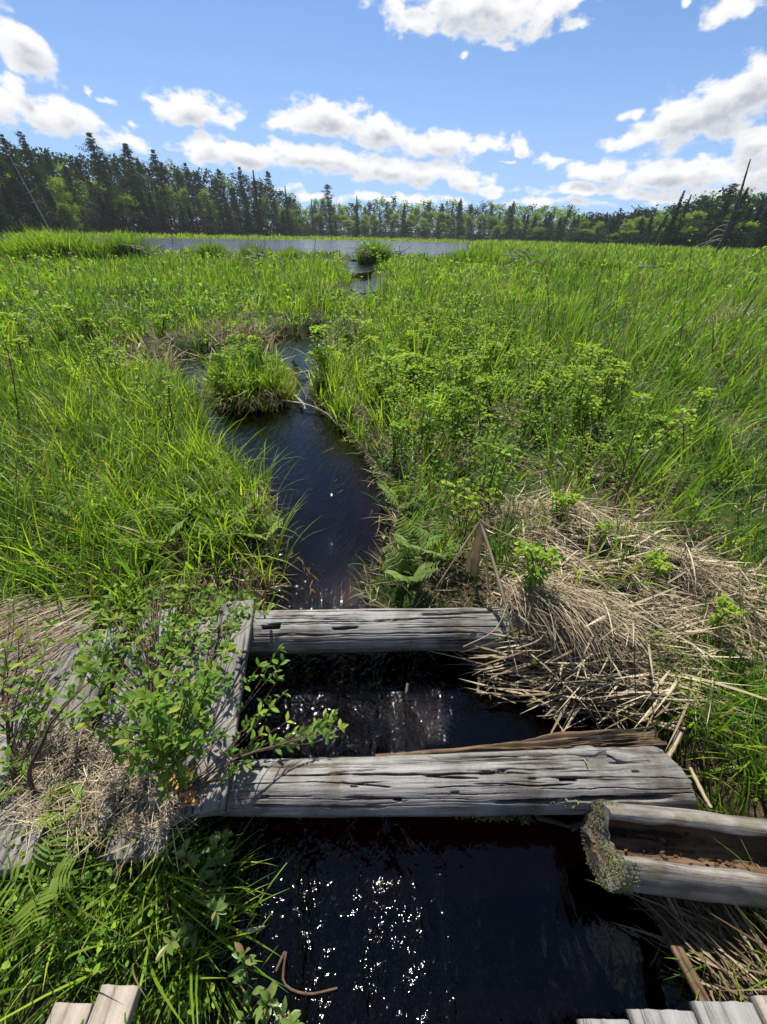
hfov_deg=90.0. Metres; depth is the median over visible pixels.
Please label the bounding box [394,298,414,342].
raspberry bush
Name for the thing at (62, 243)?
marsh grass
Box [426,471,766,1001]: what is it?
dead reeds
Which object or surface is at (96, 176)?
white pine
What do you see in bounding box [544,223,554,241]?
spruce tree
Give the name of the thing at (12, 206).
spruce tree
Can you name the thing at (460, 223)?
aspen tree
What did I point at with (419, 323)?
raspberry bush
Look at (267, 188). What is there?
white pine
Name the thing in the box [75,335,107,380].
raspberry bush
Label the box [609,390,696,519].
raspberry bush
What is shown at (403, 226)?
spruce tree
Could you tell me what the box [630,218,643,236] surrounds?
spruce tree
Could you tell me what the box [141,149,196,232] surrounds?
white pine
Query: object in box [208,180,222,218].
white pine
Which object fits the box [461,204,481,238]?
white pine
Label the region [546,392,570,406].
fern
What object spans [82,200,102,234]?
grey tree
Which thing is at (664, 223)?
spruce tree
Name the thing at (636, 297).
bramble cane
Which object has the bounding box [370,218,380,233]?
aspen tree
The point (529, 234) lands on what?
spruce tree
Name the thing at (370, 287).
bramble cane
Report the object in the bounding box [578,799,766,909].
hollow log
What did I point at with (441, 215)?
aspen tree
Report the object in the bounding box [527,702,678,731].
dead reed
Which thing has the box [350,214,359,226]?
aspen tree
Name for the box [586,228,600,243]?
spruce tree
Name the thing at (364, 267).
pool water
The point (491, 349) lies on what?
raspberry bush
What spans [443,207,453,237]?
spruce tree
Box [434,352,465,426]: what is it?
raspberry bush
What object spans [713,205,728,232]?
spruce tree
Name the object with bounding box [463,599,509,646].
dead reed
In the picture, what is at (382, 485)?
fern
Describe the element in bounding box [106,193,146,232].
aspen tree
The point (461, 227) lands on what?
aspen tree
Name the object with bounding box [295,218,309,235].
spruce tree
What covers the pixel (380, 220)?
spruce tree
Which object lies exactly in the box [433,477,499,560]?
raspberry bush
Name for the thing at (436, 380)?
raspberry bush
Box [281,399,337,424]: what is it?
driftwood
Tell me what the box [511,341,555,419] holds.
raspberry bush
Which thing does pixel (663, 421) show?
raspberry bush
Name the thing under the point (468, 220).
aspen tree
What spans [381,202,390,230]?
white pine
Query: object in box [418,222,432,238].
aspen tree
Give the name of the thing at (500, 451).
raspberry bush
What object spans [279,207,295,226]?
aspen tree
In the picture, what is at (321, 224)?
spruce tree
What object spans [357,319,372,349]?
raspberry bush
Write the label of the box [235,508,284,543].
fern
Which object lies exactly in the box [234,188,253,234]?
spruce tree
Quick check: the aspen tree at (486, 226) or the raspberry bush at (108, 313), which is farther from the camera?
the aspen tree at (486, 226)
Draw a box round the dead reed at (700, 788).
[688,767,712,807]
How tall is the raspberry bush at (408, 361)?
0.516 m
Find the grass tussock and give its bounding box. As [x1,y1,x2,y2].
[189,344,305,416]
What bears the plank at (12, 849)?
on the ground at (446, 599)
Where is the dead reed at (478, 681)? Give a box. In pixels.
[476,677,480,692]
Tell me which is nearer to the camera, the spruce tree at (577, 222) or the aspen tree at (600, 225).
the aspen tree at (600, 225)
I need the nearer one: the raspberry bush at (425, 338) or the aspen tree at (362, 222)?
the raspberry bush at (425, 338)
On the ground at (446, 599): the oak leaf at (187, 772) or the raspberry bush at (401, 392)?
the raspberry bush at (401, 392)
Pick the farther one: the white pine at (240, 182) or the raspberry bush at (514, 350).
the white pine at (240, 182)
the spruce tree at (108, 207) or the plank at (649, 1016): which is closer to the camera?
the plank at (649, 1016)
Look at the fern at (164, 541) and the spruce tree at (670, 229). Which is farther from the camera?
the spruce tree at (670, 229)
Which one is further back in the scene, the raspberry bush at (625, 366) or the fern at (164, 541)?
the raspberry bush at (625, 366)
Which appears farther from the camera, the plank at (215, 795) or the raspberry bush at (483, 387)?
the raspberry bush at (483, 387)
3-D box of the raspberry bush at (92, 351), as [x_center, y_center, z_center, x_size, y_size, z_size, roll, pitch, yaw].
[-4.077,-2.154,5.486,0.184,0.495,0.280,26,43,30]
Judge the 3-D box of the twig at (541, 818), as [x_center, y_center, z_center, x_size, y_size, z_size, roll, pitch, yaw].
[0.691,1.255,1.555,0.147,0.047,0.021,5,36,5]
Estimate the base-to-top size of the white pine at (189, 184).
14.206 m
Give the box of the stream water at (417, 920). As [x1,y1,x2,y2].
[141,332,723,1023]
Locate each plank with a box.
[0,620,97,792]
[0,627,125,876]
[0,633,39,700]
[46,1002,93,1023]
[55,607,179,836]
[87,984,142,1023]
[105,616,218,864]
[174,600,254,821]
[576,1019,629,1023]
[625,1009,697,1023]
[643,894,710,1000]
[688,1001,761,1023]
[747,995,766,1023]
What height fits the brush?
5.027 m
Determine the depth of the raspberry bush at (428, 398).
3.46 m
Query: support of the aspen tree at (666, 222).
on the ground at (446, 599)
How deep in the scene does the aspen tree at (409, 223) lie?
139.09 m
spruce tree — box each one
[0,184,35,232]
[0,198,19,234]
[0,204,25,232]
[15,190,52,233]
[26,185,56,230]
[37,171,61,229]
[46,191,72,230]
[51,197,90,232]
[62,186,93,233]
[67,187,99,232]
[74,159,108,230]
[86,176,105,231]
[95,196,126,231]
[103,193,123,231]
[115,195,131,232]
[120,178,140,231]
[134,198,148,231]
[135,177,154,232]
[140,197,163,234]
[147,170,167,231]
[147,193,170,234]
[152,178,171,234]
[173,186,190,234]
[176,204,193,233]
[186,205,203,233]
[194,186,209,232]
[204,200,218,234]
[215,205,233,235]
[226,204,241,235]
[228,188,244,231]
[232,188,248,234]
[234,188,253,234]
[240,208,261,235]
[247,205,265,235]
[252,170,267,234]
[258,193,270,234]
[272,200,282,235]
[275,211,291,236]
[284,186,294,235]
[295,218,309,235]
[303,221,315,234]
[309,200,316,234]
[316,217,325,235]
[326,219,338,235]
[331,221,343,235]
[354,195,360,236]
[372,212,385,236]
[385,220,397,237]
[395,204,408,235]
[396,220,408,237]
[397,210,404,236]
[431,218,441,238]
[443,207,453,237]
[447,221,456,239]
[465,224,474,239]
[472,224,482,240]
[479,211,487,238]
[504,224,514,238]
[515,212,525,238]
[519,214,529,239]
[520,216,536,240]
[524,224,534,241]
[539,215,547,240]
[544,215,549,236]
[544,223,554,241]
[549,218,566,241]
[552,205,572,242]
[565,219,575,241]
[574,215,580,237]
[579,218,603,242]
[579,221,595,242]
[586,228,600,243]
[599,215,609,239]
[603,214,619,242]
[628,227,645,245]
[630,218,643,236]
[636,216,655,242]
[640,228,658,243]
[648,224,661,245]
[651,214,668,240]
[654,190,684,246]
[667,194,691,245]
[679,208,694,231]
[682,220,706,244]
[690,219,712,246]
[700,204,708,221]
[700,220,724,244]
[709,187,748,247]
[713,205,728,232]
[725,207,752,241]
[730,221,746,247]
[732,204,763,239]
[733,205,744,229]
[739,219,766,248]
[740,220,766,249]
[745,210,766,238]
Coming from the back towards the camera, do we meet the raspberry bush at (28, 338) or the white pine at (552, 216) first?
the white pine at (552, 216)
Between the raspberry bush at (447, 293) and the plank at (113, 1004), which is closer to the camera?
the plank at (113, 1004)
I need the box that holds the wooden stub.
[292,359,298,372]
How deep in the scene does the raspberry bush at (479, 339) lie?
4.95 m
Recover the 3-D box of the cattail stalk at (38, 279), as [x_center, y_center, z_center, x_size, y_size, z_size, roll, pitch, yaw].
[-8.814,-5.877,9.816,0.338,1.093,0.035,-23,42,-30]
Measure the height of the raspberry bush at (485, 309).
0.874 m
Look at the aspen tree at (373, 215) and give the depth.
146.86 m
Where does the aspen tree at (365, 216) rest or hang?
on the ground at (446, 599)
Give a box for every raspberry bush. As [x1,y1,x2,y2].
[0,310,37,356]
[4,337,32,380]
[19,335,35,350]
[26,348,48,374]
[35,308,65,348]
[42,327,64,348]
[49,317,61,343]
[49,323,72,341]
[53,303,85,351]
[59,340,72,355]
[73,317,95,347]
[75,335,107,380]
[79,323,98,352]
[82,341,103,366]
[89,343,109,367]
[97,312,114,341]
[98,346,126,397]
[109,316,132,349]
[120,358,144,377]
[128,371,182,451]
[147,313,171,336]
[147,369,169,380]
[151,313,160,338]
[206,349,230,371]
[222,342,251,363]
[224,333,252,357]
[242,343,259,365]
[247,335,263,368]
[305,344,338,378]
[309,324,328,381]
[323,326,342,355]
[325,323,338,349]
[327,351,346,373]
[336,314,355,345]
[336,340,356,363]
[337,334,357,357]
[346,306,359,335]
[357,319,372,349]
[358,331,369,360]
[359,368,385,415]
[359,375,404,413]
[361,335,378,365]
[361,340,383,361]
[367,325,382,338]
[369,362,397,389]
[371,323,382,350]
[373,380,389,412]
[378,346,399,379]
[378,353,402,407]
[379,397,416,456]
[382,382,404,421]
[388,419,411,471]
[389,372,412,399]
[391,315,419,342]
[393,382,418,434]
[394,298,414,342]
[395,362,425,395]
[400,346,422,378]
[401,352,423,364]
[404,329,417,351]
[405,362,436,400]
[410,320,424,352]
[412,353,439,393]
[415,392,446,457]
[417,421,447,457]
[419,334,437,362]
[424,306,436,326]
[424,307,456,350]
[424,358,444,392]
[426,315,448,342]
[426,376,455,403]
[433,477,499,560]
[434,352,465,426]
[435,381,474,458]
[436,327,463,349]
[442,359,457,383]
[443,309,459,327]
[444,404,464,447]
[445,291,473,343]
[445,355,489,423]
[446,326,461,355]
[447,335,458,356]
[447,346,479,423]
[452,371,479,427]
[454,354,477,381]
[455,396,491,436]
[456,317,480,362]
[456,317,484,352]
[457,330,484,389]
[458,339,498,389]
[463,361,481,401]
[463,414,497,477]
[468,322,485,348]
[470,373,516,416]
[471,437,522,519]
[475,308,502,340]
[481,370,508,419]
[482,340,502,372]
[483,315,493,338]
[484,325,507,364]
[486,359,502,375]
[495,331,509,362]
[498,355,514,380]
[501,328,521,367]
[502,347,522,388]
[510,340,523,365]
[510,537,563,594]
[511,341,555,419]
[514,409,542,441]
[520,380,545,434]
[525,357,546,369]
[528,371,572,405]
[543,363,556,375]
[549,490,583,528]
[551,349,567,370]
[553,369,568,391]
[561,368,583,400]
[563,391,595,431]
[564,365,594,438]
[564,436,616,478]
[570,394,602,444]
[575,343,600,400]
[576,357,593,377]
[580,364,623,428]
[587,519,615,543]
[589,348,612,390]
[589,368,624,426]
[590,376,623,442]
[598,357,622,396]
[609,360,631,412]
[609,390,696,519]
[620,406,673,453]
[621,379,640,402]
[634,549,675,588]
[693,385,717,425]
[706,593,746,633]
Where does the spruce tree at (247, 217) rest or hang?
on the ground at (446, 599)
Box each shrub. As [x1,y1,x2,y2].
[0,596,119,795]
[63,567,348,803]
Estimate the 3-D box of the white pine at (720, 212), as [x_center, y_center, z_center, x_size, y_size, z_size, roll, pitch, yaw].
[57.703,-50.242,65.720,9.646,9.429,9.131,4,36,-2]
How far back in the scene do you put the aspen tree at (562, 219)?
121.78 m
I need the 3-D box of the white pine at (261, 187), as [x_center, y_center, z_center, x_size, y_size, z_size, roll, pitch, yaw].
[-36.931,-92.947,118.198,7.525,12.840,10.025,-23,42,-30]
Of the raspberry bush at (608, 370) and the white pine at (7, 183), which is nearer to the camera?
the raspberry bush at (608, 370)
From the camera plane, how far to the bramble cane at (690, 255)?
5.34 m
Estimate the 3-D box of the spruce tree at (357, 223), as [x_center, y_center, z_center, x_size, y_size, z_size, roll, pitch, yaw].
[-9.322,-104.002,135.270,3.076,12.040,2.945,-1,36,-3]
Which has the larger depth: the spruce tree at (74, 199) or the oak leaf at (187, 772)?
the spruce tree at (74, 199)
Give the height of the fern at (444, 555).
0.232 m
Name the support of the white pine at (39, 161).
on the ground at (446, 599)
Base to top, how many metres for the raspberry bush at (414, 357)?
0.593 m
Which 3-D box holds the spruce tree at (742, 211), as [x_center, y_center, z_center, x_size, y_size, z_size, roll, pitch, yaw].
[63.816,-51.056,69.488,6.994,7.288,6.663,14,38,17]
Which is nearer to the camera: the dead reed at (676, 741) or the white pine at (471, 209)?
the dead reed at (676, 741)
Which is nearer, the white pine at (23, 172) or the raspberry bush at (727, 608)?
the raspberry bush at (727, 608)
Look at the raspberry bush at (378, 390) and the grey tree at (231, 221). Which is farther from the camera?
the grey tree at (231, 221)
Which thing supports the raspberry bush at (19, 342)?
on the ground at (446, 599)
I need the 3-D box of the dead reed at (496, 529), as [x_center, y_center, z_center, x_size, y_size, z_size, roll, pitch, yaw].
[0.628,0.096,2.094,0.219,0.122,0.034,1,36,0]
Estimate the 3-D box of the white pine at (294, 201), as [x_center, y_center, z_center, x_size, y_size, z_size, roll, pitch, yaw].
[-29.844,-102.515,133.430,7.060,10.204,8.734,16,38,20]
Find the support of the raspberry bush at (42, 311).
on the ground at (446, 599)
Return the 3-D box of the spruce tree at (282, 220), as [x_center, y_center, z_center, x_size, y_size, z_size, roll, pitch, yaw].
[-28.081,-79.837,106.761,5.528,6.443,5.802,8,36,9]
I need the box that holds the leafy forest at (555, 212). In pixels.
[9,154,762,238]
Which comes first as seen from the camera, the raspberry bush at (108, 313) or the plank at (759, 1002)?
the plank at (759, 1002)
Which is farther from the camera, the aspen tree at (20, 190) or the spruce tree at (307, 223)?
the spruce tree at (307, 223)
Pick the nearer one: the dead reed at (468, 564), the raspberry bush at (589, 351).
the dead reed at (468, 564)
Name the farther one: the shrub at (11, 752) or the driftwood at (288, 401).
the driftwood at (288, 401)
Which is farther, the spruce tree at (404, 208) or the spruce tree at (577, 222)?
the spruce tree at (404, 208)
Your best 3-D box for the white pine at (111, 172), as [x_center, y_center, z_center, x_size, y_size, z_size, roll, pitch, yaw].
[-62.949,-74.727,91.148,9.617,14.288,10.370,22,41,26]
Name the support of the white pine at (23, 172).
on the ground at (446, 599)
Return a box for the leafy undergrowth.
[0,248,766,1020]
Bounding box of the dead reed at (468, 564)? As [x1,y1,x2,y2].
[465,548,471,571]
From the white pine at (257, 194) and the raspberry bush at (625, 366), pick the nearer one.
the raspberry bush at (625, 366)
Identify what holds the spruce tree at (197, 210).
on the ground at (446, 599)
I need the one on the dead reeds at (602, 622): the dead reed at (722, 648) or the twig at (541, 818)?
the dead reed at (722, 648)
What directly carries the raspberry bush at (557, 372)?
on the ground at (446, 599)
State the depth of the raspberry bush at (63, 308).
6.22 m
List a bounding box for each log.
[212,726,697,826]
[248,607,575,654]
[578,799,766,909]
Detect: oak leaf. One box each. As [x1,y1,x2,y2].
[164,765,198,788]
[179,784,196,805]
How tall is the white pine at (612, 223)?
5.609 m
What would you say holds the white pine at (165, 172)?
on the ground at (446, 599)
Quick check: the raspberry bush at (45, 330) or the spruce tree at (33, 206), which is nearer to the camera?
the raspberry bush at (45, 330)
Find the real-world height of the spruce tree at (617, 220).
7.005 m
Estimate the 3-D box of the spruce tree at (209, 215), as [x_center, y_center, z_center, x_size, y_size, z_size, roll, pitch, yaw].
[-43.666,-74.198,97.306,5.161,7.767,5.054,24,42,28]
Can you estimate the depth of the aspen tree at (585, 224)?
107.57 m
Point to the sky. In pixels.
(594, 106)
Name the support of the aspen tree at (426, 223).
on the ground at (446, 599)
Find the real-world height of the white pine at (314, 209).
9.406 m
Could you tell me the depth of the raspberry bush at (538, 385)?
4.07 m
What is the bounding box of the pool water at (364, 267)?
[338,260,384,292]
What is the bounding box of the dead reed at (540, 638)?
[516,630,547,649]
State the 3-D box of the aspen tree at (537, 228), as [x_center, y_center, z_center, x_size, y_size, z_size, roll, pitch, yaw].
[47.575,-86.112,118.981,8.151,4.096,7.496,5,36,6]
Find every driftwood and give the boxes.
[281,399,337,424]
[294,395,305,409]
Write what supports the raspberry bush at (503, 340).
on the ground at (446, 599)
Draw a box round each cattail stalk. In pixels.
[36,257,41,303]
[68,252,74,304]
[182,246,183,289]
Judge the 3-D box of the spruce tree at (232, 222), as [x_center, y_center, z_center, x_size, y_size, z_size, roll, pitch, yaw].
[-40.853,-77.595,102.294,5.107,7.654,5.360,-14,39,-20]
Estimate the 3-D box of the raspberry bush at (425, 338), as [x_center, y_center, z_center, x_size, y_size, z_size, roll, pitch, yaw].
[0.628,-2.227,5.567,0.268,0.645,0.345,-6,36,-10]
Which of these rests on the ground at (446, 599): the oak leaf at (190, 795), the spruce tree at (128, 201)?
the spruce tree at (128, 201)
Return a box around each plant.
[155,828,234,962]
[228,942,303,1023]
[382,539,439,587]
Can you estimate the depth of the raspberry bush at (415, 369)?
4.90 m
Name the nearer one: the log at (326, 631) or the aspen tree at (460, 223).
the log at (326, 631)
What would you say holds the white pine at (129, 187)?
on the ground at (446, 599)
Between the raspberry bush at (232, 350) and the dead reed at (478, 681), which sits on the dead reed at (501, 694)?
the dead reed at (478, 681)
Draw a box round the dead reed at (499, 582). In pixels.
[479,520,520,658]
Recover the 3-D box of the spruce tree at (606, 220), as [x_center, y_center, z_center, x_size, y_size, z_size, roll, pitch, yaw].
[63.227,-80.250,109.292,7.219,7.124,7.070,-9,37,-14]
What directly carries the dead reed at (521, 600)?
on the dead reeds at (602, 622)
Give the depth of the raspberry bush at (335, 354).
5.87 m
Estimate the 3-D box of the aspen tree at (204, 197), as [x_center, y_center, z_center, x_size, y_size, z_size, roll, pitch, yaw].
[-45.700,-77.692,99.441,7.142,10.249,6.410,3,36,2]
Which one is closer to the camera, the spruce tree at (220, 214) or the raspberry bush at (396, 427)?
the raspberry bush at (396, 427)
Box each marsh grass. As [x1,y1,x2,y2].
[0,223,766,278]
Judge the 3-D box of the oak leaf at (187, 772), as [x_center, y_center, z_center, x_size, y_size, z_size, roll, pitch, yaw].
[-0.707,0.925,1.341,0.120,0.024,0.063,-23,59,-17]
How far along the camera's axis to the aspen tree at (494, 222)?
137.54 m
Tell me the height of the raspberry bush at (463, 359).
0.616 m
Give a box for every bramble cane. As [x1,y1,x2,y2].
[0,324,28,441]
[326,265,396,339]
[358,235,454,358]
[437,268,450,343]
[466,269,506,343]
[529,261,549,346]
[583,232,610,356]
[609,245,625,353]
[613,233,659,359]
[650,246,766,362]
[674,217,697,365]
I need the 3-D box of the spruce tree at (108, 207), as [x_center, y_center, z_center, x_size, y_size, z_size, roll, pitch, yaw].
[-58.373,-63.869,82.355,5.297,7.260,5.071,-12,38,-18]
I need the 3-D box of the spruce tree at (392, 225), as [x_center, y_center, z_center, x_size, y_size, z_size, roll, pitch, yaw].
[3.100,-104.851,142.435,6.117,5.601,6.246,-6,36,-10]
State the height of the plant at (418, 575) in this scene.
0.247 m
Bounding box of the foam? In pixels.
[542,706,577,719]
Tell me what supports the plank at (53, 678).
on the ground at (446, 599)
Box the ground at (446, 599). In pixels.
[0,225,766,1023]
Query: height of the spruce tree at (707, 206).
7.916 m
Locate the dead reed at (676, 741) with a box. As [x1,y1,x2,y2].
[666,731,682,757]
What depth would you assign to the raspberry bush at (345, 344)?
6.24 m
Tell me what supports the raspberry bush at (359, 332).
on the ground at (446, 599)
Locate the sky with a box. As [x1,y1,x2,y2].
[0,0,766,233]
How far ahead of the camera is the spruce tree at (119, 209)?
82.62 m
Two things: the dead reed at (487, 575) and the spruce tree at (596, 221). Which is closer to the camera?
the dead reed at (487, 575)
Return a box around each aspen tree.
[3,173,39,220]
[37,175,86,209]
[50,178,87,211]
[52,162,95,221]
[52,177,83,229]
[80,178,114,216]
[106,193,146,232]
[152,184,181,215]
[174,187,197,219]
[195,188,220,227]
[257,197,278,231]
[270,197,284,226]
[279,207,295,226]
[287,210,300,230]
[299,215,308,226]
[310,213,324,230]
[328,213,342,228]
[337,214,349,230]
[338,207,345,230]
[341,219,354,230]
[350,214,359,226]
[354,218,369,236]
[359,213,372,234]
[367,213,377,230]
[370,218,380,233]
[385,207,393,234]
[388,213,401,229]
[403,213,418,237]
[406,219,413,234]
[410,206,420,224]
[414,218,432,235]
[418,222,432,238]
[419,210,427,226]
[424,211,436,227]
[434,211,448,237]
[438,222,447,232]
[442,213,451,233]
[450,215,465,238]
[453,225,466,238]
[464,215,475,231]
[473,214,486,230]
[483,214,498,239]
[485,216,501,238]
[492,225,501,239]
[497,226,510,239]
[506,217,523,238]
[522,212,542,234]
[524,226,546,239]
[553,214,569,230]
[571,221,596,240]
[577,228,595,242]
[590,220,605,239]
[603,231,628,241]
[617,222,637,242]
[618,219,633,231]
[618,230,639,243]
[628,215,648,230]
[647,213,669,230]
[654,215,676,229]
[656,213,699,234]
[673,227,699,245]
[679,210,713,232]
[732,221,760,243]
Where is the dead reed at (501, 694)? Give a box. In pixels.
[478,687,571,696]
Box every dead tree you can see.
[0,139,49,230]
[693,159,750,251]
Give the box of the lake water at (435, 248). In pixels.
[1,237,764,269]
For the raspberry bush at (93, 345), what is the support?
on the ground at (446, 599)
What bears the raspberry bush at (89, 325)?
on the ground at (446, 599)
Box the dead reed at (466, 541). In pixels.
[432,520,479,593]
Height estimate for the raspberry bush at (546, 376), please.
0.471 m
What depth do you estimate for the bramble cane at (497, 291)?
6.27 m
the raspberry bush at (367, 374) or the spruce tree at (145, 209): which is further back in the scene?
the spruce tree at (145, 209)
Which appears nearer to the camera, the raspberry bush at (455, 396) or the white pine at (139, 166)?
the raspberry bush at (455, 396)
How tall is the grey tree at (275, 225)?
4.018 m
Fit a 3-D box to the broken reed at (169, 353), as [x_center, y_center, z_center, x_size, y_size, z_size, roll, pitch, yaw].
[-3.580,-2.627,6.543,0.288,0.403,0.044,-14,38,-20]
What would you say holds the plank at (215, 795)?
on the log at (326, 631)
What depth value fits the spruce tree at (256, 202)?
102.68 m
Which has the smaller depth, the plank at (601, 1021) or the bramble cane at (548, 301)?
the plank at (601, 1021)
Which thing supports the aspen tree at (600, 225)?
on the ground at (446, 599)
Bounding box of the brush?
[0,208,766,250]
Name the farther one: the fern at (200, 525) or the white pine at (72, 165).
the white pine at (72, 165)
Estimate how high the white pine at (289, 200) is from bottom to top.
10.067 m
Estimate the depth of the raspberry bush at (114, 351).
4.62 m
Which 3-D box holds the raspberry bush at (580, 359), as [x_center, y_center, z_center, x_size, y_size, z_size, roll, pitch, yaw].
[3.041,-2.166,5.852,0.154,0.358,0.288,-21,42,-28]
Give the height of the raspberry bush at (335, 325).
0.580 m
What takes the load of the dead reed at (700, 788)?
on the log at (555, 773)
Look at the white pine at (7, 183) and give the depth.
63.60 m
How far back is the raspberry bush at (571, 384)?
5.06 m
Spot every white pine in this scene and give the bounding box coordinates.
[0,134,44,209]
[0,155,46,213]
[0,163,34,214]
[6,156,63,212]
[8,131,66,232]
[30,159,47,212]
[34,153,56,208]
[36,151,89,202]
[60,166,97,232]
[68,163,114,227]
[75,132,146,227]
[86,163,122,210]
[96,157,125,209]
[99,170,125,214]
[107,160,133,228]
[112,143,174,218]
[112,171,157,222]
[119,157,148,207]
[133,159,155,218]
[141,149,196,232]
[150,162,194,231]
[168,169,193,222]
[173,163,213,232]
[173,172,196,217]
[190,172,213,229]
[206,186,224,234]
[208,179,233,220]
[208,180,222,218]
[213,169,235,232]
[232,167,264,230]
[250,180,267,218]
[254,183,271,222]
[261,171,280,230]
[280,197,303,222]
[291,198,305,228]
[308,204,318,231]
[317,184,341,235]
[319,201,330,224]
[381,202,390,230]
[419,202,437,236]
[431,203,452,229]
[454,198,465,238]
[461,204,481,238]
[482,205,498,238]
[499,205,514,231]
[504,201,518,230]
[534,212,556,230]
[599,218,617,241]
[687,183,757,246]
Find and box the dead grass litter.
[0,248,766,899]
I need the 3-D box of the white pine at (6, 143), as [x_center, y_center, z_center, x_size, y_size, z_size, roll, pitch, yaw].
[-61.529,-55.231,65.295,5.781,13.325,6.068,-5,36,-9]
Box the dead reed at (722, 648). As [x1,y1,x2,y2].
[690,647,763,660]
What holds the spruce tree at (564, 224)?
on the ground at (446, 599)
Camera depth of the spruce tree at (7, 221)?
55.50 m
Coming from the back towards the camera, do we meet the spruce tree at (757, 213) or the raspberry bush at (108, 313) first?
the spruce tree at (757, 213)
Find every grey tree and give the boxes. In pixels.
[34,198,59,229]
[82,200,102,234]
[159,204,175,233]
[164,212,186,231]
[225,215,241,234]
[260,218,268,231]
[271,220,280,235]
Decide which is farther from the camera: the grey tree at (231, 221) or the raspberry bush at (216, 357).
the grey tree at (231, 221)
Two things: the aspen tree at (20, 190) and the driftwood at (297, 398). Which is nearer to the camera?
the driftwood at (297, 398)
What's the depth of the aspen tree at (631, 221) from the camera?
98.93 m
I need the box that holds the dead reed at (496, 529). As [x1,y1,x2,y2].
[480,519,515,537]
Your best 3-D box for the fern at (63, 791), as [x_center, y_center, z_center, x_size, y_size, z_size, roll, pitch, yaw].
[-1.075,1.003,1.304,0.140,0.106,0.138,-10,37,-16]
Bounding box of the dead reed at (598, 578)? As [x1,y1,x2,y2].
[518,537,624,630]
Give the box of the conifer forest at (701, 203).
[0,142,766,238]
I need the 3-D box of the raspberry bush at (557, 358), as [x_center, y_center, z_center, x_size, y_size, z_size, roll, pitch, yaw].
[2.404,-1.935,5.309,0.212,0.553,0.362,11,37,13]
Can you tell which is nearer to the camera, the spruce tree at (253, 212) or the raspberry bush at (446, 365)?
the raspberry bush at (446, 365)
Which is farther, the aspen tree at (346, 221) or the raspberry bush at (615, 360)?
the aspen tree at (346, 221)
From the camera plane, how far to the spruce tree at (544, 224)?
122.28 m
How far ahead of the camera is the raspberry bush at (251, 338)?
5.55 m
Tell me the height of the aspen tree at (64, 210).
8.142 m
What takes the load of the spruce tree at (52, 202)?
on the ground at (446, 599)
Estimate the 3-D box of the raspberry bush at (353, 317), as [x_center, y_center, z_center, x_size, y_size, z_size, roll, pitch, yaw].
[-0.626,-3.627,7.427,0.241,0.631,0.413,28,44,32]
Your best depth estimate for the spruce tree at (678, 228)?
69.72 m
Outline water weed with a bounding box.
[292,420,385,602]
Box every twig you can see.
[237,925,264,933]
[275,951,337,995]
[535,815,569,827]
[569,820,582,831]
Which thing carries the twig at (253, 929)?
on the stream water at (417, 920)
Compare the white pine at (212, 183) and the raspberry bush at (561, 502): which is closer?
the raspberry bush at (561, 502)
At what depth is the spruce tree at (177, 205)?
97.12 m
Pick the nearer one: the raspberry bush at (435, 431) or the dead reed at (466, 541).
the dead reed at (466, 541)
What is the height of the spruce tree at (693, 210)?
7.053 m
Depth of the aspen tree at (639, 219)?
93.77 m
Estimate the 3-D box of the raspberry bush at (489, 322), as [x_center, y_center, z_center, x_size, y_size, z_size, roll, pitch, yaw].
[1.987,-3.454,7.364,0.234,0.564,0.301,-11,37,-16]
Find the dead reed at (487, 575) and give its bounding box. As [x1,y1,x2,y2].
[483,537,488,588]
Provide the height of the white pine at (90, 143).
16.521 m
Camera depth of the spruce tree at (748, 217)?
66.26 m
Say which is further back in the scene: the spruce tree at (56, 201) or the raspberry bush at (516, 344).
the spruce tree at (56, 201)
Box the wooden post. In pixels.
[470,522,484,576]
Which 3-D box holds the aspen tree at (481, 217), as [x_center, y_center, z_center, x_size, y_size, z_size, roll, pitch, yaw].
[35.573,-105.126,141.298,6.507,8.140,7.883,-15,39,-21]
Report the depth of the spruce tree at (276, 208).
113.64 m
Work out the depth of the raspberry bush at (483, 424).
3.22 m
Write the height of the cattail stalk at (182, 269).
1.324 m
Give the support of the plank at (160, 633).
on the ground at (446, 599)
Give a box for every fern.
[0,755,34,798]
[0,825,76,937]
[33,778,84,829]
[45,482,111,523]
[93,902,136,953]
[99,444,137,469]
[113,500,189,556]
[139,480,197,521]
[177,467,230,504]
[189,503,246,543]
[207,488,254,519]
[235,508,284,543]
[377,475,407,497]
[383,480,424,513]
[390,515,443,554]
[414,522,468,562]
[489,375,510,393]
[540,401,562,416]
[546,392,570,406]
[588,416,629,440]
[624,371,648,387]
[643,379,679,402]
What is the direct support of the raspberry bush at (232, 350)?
on the ground at (446, 599)
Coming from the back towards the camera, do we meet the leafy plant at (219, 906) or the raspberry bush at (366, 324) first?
the raspberry bush at (366, 324)
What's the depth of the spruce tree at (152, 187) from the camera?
99.20 m
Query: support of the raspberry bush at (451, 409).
on the ground at (446, 599)
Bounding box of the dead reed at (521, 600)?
[502,583,554,627]
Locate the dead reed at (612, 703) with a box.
[606,699,686,730]
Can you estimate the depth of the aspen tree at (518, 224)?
129.95 m
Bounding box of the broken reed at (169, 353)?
[168,345,180,367]
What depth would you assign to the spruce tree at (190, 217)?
92.66 m
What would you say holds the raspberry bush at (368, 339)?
on the ground at (446, 599)
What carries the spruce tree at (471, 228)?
on the ground at (446, 599)
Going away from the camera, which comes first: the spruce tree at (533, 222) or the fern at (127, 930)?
the fern at (127, 930)
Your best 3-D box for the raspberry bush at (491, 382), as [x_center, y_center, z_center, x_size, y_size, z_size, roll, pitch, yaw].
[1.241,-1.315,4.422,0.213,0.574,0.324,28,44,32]

